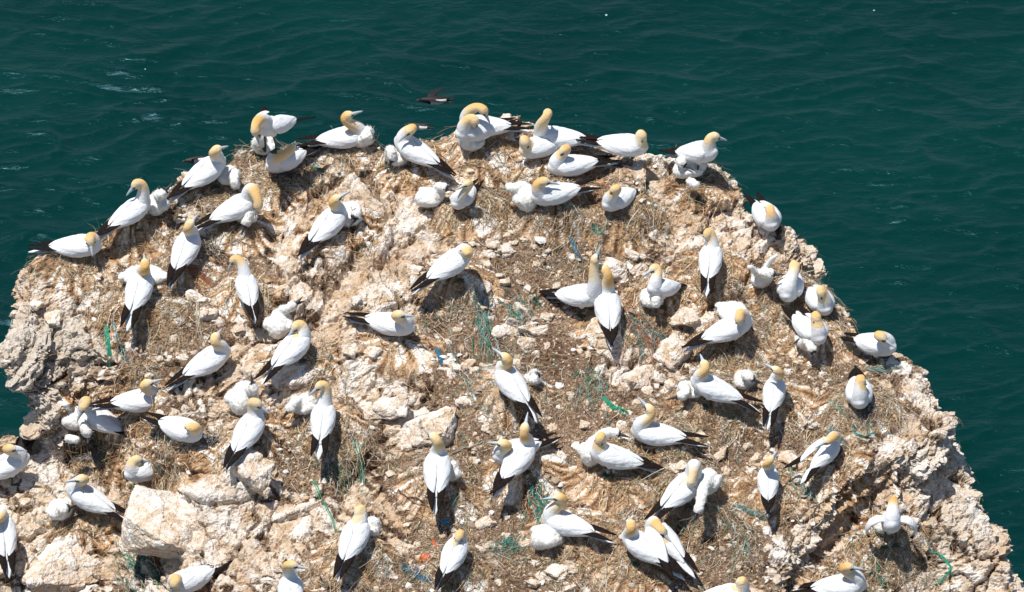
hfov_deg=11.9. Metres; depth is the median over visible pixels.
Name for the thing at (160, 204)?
gannet chick
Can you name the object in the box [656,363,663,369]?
stone
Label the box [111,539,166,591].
netting
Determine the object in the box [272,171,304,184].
seaweed
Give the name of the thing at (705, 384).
gannet
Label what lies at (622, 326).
nest
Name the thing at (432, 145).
nest
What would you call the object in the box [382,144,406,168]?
gannet chick
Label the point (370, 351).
boulder
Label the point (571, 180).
nest
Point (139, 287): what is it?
gannet
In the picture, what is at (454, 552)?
gannet
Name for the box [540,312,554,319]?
stone
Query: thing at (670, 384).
stone
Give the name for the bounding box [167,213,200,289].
gannet
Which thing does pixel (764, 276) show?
gannet chick
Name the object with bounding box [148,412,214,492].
nest
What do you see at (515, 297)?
netting
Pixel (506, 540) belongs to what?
netting
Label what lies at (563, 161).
gannet
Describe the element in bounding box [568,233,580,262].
rope
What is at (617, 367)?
cord
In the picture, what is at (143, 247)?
nest
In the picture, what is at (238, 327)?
stone
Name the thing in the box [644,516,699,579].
gannet
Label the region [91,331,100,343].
stone
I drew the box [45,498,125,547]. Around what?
nest
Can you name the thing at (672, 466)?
stone
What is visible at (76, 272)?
nest
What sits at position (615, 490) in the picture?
nest
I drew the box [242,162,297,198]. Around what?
nest
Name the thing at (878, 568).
rope
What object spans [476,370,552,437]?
nest
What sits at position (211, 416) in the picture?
stone
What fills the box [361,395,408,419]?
boulder
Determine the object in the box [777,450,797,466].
stone
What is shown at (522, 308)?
stone
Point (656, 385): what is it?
stone
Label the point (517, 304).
stone
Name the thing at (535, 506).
netting
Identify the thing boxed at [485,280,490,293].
stone
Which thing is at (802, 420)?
stone
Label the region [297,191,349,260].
gannet
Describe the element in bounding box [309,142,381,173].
nest
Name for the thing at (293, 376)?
boulder
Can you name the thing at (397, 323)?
gannet
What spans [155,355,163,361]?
stone
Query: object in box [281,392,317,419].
gannet chick
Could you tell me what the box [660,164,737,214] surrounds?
nest
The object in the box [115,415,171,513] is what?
nest
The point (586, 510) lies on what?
nest
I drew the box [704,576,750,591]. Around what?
gannet
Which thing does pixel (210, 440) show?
seaweed
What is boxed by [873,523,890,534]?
gannet chick
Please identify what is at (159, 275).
gannet chick
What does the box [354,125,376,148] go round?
gannet chick
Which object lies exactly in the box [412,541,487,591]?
nest
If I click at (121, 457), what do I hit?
nest
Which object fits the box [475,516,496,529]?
boulder
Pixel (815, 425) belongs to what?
stone
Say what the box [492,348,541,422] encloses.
gannet
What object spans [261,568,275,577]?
stone
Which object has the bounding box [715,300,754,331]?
gannet chick
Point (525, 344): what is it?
boulder
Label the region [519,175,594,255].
nest
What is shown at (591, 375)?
netting
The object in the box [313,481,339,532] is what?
cord
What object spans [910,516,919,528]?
stone
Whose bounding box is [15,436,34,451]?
bird's tail
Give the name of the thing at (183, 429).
gannet
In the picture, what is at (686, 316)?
boulder
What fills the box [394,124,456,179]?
gannet
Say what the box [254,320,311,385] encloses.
gannet
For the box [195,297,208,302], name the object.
stone
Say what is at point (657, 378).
stone
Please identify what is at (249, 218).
gannet chick
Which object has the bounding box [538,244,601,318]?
gannet
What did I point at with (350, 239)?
nest
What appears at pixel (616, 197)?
gannet
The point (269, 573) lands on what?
stone
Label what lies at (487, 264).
stone
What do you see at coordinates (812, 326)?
gannet
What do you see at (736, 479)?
boulder
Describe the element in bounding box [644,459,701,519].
gannet
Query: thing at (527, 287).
stone
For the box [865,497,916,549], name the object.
gannet
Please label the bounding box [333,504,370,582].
gannet
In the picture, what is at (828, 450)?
gannet
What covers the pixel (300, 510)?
boulder
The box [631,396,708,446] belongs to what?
gannet
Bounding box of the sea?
[0,0,1023,584]
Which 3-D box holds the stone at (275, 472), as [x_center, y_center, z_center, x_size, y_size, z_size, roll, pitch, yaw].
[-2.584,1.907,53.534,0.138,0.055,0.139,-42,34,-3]
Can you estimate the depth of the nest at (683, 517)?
52.89 m
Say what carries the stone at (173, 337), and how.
on the terrain
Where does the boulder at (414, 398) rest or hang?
on the terrain
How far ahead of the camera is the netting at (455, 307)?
54.98 m
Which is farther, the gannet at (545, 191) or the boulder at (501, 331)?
the gannet at (545, 191)
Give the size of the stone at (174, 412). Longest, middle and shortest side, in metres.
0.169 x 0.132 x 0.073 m
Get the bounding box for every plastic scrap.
[420,552,430,562]
[438,519,449,523]
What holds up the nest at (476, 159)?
on the terrain
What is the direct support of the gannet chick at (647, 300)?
on the terrain
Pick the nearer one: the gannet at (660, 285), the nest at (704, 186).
the gannet at (660, 285)
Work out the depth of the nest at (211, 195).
56.01 m
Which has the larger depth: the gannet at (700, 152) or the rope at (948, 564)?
the gannet at (700, 152)
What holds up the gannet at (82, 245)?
on the terrain
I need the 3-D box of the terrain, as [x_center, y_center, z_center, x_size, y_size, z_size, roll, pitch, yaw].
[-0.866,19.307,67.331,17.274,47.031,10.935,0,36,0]
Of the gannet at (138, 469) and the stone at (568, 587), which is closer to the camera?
the stone at (568, 587)
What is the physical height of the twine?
0.050 m
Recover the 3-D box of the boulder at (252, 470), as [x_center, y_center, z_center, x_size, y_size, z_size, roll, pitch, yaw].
[-2.874,1.871,53.294,0.805,0.295,0.424,24,43,30]
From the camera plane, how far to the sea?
138.90 m
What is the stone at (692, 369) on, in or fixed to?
on the terrain
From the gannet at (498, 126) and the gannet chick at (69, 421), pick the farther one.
the gannet at (498, 126)
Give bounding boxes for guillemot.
[182,156,206,163]
[404,123,432,129]
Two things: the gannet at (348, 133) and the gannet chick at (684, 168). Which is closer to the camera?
the gannet chick at (684, 168)
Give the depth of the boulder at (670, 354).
54.48 m
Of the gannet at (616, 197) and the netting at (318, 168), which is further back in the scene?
the netting at (318, 168)
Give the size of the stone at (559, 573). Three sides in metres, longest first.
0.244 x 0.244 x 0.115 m
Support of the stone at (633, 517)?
on the terrain
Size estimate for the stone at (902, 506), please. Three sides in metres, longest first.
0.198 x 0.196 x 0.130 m
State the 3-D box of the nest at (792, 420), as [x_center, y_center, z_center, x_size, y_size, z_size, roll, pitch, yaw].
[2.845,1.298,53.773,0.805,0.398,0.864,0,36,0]
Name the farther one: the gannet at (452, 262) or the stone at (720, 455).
the gannet at (452, 262)
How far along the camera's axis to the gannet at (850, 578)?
52.74 m
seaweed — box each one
[64,428,107,472]
[199,235,227,263]
[200,431,219,446]
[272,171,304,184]
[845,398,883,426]
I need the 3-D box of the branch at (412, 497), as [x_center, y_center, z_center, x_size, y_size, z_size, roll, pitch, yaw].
[-1.084,2.204,53.202,0.402,0.074,0.064,21,41,26]
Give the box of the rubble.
[1,136,983,591]
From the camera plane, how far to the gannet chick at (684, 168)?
55.92 m
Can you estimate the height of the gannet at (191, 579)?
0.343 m
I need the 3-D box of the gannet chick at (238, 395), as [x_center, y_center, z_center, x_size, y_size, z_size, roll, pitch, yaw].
[-2.947,1.027,53.753,0.449,0.611,0.449,7,37,10]
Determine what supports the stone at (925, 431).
on the terrain
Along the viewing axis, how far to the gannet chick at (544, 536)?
52.73 m
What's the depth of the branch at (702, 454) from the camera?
53.46 m
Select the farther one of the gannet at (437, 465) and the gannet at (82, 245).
the gannet at (82, 245)
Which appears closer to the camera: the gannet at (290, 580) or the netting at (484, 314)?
the gannet at (290, 580)
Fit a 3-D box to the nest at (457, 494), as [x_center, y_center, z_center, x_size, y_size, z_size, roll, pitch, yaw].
[-0.761,2.125,53.294,1.020,0.404,0.900,6,36,8]
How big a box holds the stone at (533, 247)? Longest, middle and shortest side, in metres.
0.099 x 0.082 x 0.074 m
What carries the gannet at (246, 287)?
on the nest at (229, 290)
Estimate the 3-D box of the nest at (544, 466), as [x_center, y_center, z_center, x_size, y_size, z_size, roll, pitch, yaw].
[0.065,1.969,53.536,0.942,0.456,0.896,-18,40,-23]
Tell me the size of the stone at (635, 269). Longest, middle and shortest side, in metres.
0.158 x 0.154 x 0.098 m
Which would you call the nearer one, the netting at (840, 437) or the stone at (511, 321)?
the netting at (840, 437)
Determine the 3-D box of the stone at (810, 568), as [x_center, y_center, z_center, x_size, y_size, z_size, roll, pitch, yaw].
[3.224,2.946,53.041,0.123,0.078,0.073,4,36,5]
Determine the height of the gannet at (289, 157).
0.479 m
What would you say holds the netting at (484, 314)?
on the terrain
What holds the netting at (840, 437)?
on the terrain
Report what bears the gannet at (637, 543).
on the terrain
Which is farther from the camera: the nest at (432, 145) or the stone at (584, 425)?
the nest at (432, 145)
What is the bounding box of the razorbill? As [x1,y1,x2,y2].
[416,88,455,104]
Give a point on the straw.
(564, 398)
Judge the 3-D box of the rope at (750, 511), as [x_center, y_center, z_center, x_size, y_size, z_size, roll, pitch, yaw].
[2.589,2.337,53.033,0.427,0.073,0.072,18,40,23]
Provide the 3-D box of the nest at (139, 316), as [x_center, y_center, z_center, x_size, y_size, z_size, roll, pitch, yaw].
[-4.178,0.211,54.902,0.964,0.443,1.222,-25,43,-30]
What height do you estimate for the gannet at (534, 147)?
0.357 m
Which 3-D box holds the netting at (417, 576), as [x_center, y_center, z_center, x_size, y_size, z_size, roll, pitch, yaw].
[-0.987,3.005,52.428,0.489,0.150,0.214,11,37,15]
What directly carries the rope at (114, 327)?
on the terrain
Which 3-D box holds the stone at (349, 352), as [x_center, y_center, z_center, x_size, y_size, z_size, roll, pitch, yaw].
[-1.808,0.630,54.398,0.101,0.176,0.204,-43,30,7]
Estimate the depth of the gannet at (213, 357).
54.18 m
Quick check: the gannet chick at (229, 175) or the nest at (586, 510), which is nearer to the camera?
the nest at (586, 510)
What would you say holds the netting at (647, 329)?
on the terrain
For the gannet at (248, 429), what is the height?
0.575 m
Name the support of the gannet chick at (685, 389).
on the nest at (709, 420)
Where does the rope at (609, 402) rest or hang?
on the terrain
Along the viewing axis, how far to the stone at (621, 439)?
53.62 m
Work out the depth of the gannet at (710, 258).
55.00 m
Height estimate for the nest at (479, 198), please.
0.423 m
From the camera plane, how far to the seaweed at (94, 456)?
54.81 m
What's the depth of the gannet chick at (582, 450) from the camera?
53.29 m
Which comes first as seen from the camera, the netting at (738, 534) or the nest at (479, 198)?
the netting at (738, 534)
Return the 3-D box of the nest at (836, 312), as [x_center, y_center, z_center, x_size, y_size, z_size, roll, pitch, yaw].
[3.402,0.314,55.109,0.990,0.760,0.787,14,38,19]
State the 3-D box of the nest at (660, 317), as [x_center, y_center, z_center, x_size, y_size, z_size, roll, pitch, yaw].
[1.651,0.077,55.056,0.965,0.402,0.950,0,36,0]
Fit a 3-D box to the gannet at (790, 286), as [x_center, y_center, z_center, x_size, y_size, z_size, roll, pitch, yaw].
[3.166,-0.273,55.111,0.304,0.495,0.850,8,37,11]
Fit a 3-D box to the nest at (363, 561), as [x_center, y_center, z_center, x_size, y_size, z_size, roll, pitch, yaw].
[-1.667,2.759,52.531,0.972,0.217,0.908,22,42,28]
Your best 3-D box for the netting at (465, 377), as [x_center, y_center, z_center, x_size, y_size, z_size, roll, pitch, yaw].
[-0.483,0.789,54.416,0.431,0.215,1.324,-7,37,-10]
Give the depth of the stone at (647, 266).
55.43 m
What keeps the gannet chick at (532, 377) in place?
on the terrain
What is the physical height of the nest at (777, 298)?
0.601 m
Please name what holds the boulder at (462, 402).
on the terrain
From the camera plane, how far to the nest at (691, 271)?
55.22 m
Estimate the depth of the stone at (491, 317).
55.00 m
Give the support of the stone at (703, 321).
on the terrain
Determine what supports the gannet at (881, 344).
on the terrain
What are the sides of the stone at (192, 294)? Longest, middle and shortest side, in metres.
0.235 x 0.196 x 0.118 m
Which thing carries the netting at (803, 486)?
on the terrain
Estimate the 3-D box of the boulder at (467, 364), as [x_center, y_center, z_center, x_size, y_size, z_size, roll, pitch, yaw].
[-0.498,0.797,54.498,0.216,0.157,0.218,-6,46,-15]
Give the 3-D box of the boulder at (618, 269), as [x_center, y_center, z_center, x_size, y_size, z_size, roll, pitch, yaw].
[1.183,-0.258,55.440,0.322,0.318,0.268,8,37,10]
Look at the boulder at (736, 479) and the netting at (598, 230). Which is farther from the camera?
the netting at (598, 230)
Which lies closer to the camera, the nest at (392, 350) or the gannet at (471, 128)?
the nest at (392, 350)
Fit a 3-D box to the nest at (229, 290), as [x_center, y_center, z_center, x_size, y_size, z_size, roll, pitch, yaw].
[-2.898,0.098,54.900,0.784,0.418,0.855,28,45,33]
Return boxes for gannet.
[0,444,29,485]
[0,508,16,578]
[27,232,102,257]
[65,474,125,521]
[77,396,126,443]
[89,379,162,412]
[96,179,150,239]
[120,254,153,331]
[124,455,155,482]
[140,412,202,442]
[164,328,230,391]
[166,560,232,591]
[167,145,227,202]
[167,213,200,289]
[195,183,262,231]
[223,397,269,472]
[227,255,258,323]
[250,104,315,153]
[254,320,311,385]
[265,141,321,172]
[277,560,307,591]
[295,111,364,148]
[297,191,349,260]
[308,380,335,460]
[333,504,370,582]
[343,310,415,335]
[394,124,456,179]
[409,243,472,294]
[423,430,451,515]
[435,529,467,591]
[450,178,483,209]
[456,114,517,141]
[459,103,532,135]
[486,432,560,463]
[489,412,535,499]
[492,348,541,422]
[519,131,581,158]
[531,177,603,205]
[533,108,598,148]
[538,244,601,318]
[541,493,616,543]
[547,144,619,176]
[576,130,647,156]
[589,431,664,477]
[594,263,620,350]
[602,183,646,211]
[621,515,686,580]
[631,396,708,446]
[642,264,686,309]
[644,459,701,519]
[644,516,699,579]
[659,132,726,182]
[681,308,752,351]
[690,354,762,413]
[698,228,722,296]
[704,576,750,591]
[745,191,781,230]
[757,450,778,517]
[762,363,785,430]
[776,260,803,301]
[780,304,828,344]
[783,431,840,484]
[790,562,866,591]
[804,284,834,315]
[841,331,896,364]
[845,365,872,408]
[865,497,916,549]
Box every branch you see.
[398,489,427,506]
[529,233,551,277]
[692,445,713,463]
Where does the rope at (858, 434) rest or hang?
on the terrain
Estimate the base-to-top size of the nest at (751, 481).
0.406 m
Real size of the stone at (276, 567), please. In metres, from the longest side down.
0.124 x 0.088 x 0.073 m
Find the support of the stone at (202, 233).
on the terrain
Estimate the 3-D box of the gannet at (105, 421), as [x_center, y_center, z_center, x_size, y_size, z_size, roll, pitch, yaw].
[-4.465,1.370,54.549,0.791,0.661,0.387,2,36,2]
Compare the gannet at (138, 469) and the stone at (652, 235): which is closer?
the gannet at (138, 469)
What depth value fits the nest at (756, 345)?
54.49 m
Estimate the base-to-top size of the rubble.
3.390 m
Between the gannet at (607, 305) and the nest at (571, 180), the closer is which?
the gannet at (607, 305)
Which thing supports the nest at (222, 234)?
on the terrain
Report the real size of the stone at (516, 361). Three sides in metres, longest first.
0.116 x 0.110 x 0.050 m
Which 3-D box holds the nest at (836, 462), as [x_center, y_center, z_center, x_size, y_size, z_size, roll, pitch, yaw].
[3.324,1.843,53.314,1.032,0.493,0.849,-25,43,-31]
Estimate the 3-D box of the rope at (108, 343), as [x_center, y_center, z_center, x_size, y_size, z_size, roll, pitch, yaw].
[-4.519,0.560,54.785,0.059,0.310,0.458,-5,36,-7]
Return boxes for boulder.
[20,535,103,591]
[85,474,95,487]
[121,485,193,558]
[198,308,218,320]
[220,449,274,498]
[270,363,323,392]
[271,500,321,522]
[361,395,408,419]
[363,346,382,359]
[401,406,456,448]
[407,264,422,277]
[408,392,424,405]
[455,396,473,409]
[461,359,475,370]
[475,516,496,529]
[491,323,514,338]
[517,336,535,351]
[517,538,530,549]
[585,315,623,356]
[603,257,627,282]
[620,364,655,389]
[652,333,691,370]
[669,306,699,326]
[733,477,739,487]
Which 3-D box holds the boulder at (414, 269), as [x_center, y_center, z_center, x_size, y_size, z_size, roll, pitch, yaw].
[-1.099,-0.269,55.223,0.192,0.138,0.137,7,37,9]
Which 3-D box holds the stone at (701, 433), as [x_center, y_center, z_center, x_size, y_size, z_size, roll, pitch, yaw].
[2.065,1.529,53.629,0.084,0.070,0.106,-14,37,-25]
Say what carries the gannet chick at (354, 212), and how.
on the terrain
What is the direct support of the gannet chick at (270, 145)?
on the terrain
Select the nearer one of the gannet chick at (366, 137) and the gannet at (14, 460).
the gannet at (14, 460)
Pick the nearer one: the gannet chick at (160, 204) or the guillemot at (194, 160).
the gannet chick at (160, 204)
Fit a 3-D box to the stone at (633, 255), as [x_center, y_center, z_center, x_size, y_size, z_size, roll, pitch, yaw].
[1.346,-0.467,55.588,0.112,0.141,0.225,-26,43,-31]
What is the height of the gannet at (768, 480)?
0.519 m
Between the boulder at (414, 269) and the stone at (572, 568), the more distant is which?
the boulder at (414, 269)
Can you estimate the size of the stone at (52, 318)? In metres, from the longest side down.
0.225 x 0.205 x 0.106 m
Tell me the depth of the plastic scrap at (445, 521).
53.08 m
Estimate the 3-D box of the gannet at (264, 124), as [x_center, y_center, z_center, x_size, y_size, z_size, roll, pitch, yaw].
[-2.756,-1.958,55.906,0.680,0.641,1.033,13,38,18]
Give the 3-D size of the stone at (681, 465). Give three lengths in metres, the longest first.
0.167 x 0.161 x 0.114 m
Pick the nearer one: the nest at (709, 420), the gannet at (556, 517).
the gannet at (556, 517)
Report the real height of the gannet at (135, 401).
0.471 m
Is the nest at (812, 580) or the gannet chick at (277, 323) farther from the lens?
the gannet chick at (277, 323)
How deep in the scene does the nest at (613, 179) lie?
55.72 m
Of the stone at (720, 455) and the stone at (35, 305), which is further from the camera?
the stone at (35, 305)
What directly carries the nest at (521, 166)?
on the terrain
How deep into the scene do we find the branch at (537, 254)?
55.49 m
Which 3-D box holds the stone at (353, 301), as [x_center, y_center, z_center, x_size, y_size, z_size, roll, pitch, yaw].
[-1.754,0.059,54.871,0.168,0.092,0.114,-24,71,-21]
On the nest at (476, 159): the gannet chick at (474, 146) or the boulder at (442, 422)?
the gannet chick at (474, 146)
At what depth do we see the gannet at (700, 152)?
55.76 m
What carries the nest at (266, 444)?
on the terrain
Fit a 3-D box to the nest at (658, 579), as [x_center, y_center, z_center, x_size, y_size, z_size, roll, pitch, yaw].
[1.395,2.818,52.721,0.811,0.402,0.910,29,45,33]
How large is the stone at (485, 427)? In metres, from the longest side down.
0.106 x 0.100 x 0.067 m
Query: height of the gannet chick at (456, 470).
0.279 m
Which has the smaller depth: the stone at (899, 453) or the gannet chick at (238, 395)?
the stone at (899, 453)
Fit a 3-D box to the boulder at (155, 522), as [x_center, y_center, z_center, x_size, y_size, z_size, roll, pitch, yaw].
[-3.699,2.508,53.321,1.138,0.555,1.071,-15,51,-20]
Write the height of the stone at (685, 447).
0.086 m
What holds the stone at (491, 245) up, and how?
on the terrain
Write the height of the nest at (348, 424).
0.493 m
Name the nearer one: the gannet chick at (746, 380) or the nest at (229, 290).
the gannet chick at (746, 380)
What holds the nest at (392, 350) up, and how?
on the terrain
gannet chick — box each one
[45,498,76,521]
[60,405,96,444]
[118,264,166,284]
[147,183,171,215]
[217,165,241,192]
[224,373,258,415]
[237,207,258,235]
[250,129,276,158]
[262,296,304,340]
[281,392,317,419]
[343,201,362,227]
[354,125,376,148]
[368,515,382,536]
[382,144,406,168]
[413,181,454,208]
[449,459,462,481]
[456,138,485,151]
[501,179,537,212]
[523,367,542,385]
[529,524,574,550]
[576,427,630,467]
[639,287,663,313]
[667,379,701,400]
[672,154,707,188]
[693,467,722,522]
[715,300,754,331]
[732,368,762,390]
[747,254,784,288]
[793,334,818,361]
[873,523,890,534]
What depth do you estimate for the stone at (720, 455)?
53.47 m
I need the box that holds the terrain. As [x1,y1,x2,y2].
[0,113,1023,591]
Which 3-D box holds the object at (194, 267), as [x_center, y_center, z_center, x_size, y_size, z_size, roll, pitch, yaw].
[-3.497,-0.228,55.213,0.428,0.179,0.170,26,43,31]
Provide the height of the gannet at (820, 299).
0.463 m
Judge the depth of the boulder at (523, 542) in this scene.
52.99 m
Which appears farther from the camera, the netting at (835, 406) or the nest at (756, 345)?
the nest at (756, 345)
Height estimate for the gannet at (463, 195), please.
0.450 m
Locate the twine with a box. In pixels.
[451,441,482,453]
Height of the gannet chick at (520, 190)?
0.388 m
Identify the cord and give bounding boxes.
[196,289,204,344]
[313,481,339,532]
[610,345,625,390]
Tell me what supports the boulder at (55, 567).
on the terrain
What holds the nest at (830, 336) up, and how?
on the terrain
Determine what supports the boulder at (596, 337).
on the terrain
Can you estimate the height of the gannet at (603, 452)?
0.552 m
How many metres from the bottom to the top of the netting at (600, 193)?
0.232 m
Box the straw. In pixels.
[0,114,1013,591]
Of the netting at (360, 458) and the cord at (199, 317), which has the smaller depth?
the netting at (360, 458)
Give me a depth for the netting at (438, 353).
54.56 m
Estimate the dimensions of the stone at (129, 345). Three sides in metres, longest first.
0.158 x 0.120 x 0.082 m
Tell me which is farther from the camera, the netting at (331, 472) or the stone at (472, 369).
the stone at (472, 369)
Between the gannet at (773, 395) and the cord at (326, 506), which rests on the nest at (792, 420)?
the gannet at (773, 395)
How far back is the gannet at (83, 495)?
53.90 m
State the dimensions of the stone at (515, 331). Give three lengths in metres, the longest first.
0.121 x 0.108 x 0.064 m
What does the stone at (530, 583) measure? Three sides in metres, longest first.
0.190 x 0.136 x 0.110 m
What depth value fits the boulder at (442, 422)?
53.75 m
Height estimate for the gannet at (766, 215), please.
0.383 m
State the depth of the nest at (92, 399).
54.66 m
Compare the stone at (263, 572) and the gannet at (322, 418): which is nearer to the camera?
the stone at (263, 572)
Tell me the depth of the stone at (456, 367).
54.40 m
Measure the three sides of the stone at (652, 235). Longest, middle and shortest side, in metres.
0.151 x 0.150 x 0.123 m
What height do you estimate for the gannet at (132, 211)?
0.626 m
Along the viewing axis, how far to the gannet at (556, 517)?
52.72 m
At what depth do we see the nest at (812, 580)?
52.99 m
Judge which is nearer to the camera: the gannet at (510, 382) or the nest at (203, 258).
the gannet at (510, 382)
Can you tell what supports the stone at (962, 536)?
on the terrain
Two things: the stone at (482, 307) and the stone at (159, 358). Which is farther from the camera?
the stone at (482, 307)
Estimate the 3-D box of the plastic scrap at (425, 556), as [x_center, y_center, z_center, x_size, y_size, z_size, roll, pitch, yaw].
[-0.920,2.809,52.575,0.152,0.062,0.110,-7,56,-20]
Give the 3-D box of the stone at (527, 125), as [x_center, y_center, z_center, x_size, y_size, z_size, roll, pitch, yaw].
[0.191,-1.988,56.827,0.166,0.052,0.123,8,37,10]
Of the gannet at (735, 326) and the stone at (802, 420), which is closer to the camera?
the stone at (802, 420)
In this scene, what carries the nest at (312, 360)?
on the terrain
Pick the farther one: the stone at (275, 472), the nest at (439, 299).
the nest at (439, 299)
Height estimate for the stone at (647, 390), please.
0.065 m
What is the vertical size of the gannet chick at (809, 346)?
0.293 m
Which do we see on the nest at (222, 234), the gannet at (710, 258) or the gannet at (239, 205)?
the gannet at (239, 205)
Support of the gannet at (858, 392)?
on the nest at (834, 393)
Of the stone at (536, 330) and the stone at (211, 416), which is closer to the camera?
the stone at (211, 416)
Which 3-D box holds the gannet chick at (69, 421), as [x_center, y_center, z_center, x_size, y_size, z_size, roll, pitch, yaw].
[-4.857,1.417,54.653,0.391,0.385,0.685,-7,37,-9]
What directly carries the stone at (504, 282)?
on the terrain
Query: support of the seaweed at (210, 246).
on the terrain
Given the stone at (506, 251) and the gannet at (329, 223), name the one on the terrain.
the stone at (506, 251)
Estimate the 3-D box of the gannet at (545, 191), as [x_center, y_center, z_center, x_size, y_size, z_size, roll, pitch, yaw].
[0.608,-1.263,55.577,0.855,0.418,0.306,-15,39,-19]
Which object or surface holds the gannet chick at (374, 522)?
on the terrain
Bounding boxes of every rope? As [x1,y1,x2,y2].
[104,323,111,368]
[112,320,127,360]
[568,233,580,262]
[602,396,629,416]
[733,504,766,519]
[852,425,877,438]
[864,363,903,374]
[872,553,892,588]
[930,551,951,584]
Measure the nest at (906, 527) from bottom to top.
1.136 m
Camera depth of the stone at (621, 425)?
53.75 m
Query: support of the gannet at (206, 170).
on the nest at (211, 195)
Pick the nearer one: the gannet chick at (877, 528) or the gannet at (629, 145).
the gannet chick at (877, 528)
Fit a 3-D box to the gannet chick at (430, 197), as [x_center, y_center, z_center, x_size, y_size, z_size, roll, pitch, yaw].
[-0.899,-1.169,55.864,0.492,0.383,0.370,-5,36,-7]
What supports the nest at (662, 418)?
on the terrain
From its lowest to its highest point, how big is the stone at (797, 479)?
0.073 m
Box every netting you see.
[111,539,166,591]
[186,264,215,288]
[310,165,323,171]
[310,437,353,498]
[352,439,366,495]
[400,562,434,591]
[434,346,445,364]
[442,328,494,407]
[444,282,466,325]
[470,287,500,362]
[483,533,529,564]
[496,286,542,335]
[517,475,550,533]
[566,360,607,422]
[576,179,617,219]
[590,221,611,235]
[621,301,689,364]
[713,495,759,571]
[788,464,816,502]
[827,400,852,416]
[827,423,849,453]
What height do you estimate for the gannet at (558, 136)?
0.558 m
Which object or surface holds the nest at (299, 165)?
on the terrain
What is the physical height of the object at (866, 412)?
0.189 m
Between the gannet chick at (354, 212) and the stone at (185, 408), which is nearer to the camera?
the stone at (185, 408)
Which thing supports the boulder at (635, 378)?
on the terrain
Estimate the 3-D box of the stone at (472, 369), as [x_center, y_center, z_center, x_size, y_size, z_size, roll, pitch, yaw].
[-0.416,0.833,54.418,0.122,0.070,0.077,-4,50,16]
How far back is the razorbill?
61.91 m
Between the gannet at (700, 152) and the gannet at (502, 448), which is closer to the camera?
the gannet at (502, 448)
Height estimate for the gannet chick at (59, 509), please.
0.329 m
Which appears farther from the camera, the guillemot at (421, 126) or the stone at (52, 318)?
the guillemot at (421, 126)
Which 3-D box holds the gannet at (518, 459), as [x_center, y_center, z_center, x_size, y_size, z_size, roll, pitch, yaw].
[-0.005,1.746,53.148,0.301,0.668,0.827,21,41,26]
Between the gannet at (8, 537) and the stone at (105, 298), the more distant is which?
the stone at (105, 298)
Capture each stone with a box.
[30,298,44,310]
[44,310,60,326]
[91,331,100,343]
[100,294,107,302]
[125,342,134,348]
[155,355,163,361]
[168,409,178,415]
[170,334,176,343]
[181,405,188,412]
[185,289,202,301]
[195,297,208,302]
[196,225,209,238]
[207,410,217,419]
[233,322,244,332]
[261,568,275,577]
[266,569,272,575]
[272,467,278,476]
[273,564,281,571]
[342,346,355,358]
[348,294,361,307]
[450,362,460,372]
[469,367,478,371]
[478,304,494,311]
[481,423,488,432]
[483,260,490,268]
[485,241,496,248]
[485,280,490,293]
[486,315,496,320]
[499,278,509,285]
[500,244,515,257]
[505,318,521,326]
[511,329,520,336]
[512,302,520,311]
[513,359,519,364]
[517,324,534,333]
[518,305,530,312]
[521,121,534,126]
[523,284,530,293]
[524,579,540,587]
[529,242,536,249]
[529,325,547,335]
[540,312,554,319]
[544,563,568,582]
[562,582,575,591]
[566,560,577,573]
[579,420,589,429]
[616,420,627,432]
[618,433,632,442]
[624,247,639,260]
[625,515,637,523]
[628,263,642,274]
[641,386,652,394]
[645,263,660,275]
[648,230,659,241]
[652,374,664,383]
[654,383,659,388]
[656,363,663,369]
[664,378,676,390]
[669,463,679,473]
[676,460,686,470]
[682,445,688,452]
[689,366,696,373]
[693,316,711,332]
[696,430,704,438]
[711,443,728,463]
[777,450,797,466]
[791,474,801,483]
[798,412,807,428]
[804,565,814,571]
[808,422,819,429]
[893,450,903,456]
[898,499,906,513]
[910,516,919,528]
[921,426,928,435]
[956,531,969,541]
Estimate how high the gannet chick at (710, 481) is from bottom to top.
0.324 m
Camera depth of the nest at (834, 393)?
53.66 m
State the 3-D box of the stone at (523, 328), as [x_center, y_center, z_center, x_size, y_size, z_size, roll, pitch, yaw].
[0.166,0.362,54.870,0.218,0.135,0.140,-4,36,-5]
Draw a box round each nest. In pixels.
[34,238,123,297]
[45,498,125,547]
[64,354,135,489]
[87,282,187,350]
[102,359,182,468]
[104,211,169,264]
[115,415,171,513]
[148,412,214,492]
[161,246,223,293]
[182,165,245,207]
[209,196,282,254]
[209,270,282,341]
[215,417,294,478]
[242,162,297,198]
[253,157,322,198]
[254,339,334,400]
[273,405,358,475]
[288,218,369,268]
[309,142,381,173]
[316,532,406,581]
[345,303,437,376]
[373,139,456,190]
[391,457,486,529]
[402,255,493,324]
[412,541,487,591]
[420,184,496,245]
[439,131,511,183]
[475,434,568,520]
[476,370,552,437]
[498,134,577,179]
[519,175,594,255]
[527,505,609,575]
[533,146,604,200]
[567,442,648,512]
[580,168,656,252]
[580,306,646,348]
[607,517,670,591]
[616,269,697,336]
[624,407,694,475]
[648,471,724,550]
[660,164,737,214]
[668,237,745,308]
[668,380,747,447]
[686,315,772,374]
[729,465,815,535]
[735,379,806,443]
[751,264,817,327]
[767,316,855,375]
[779,277,849,331]
[779,428,864,507]
[788,547,874,591]
[810,385,897,441]
[848,483,926,590]
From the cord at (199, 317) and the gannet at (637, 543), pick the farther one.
the cord at (199, 317)
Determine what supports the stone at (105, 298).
on the terrain
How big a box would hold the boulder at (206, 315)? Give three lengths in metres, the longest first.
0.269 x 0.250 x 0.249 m

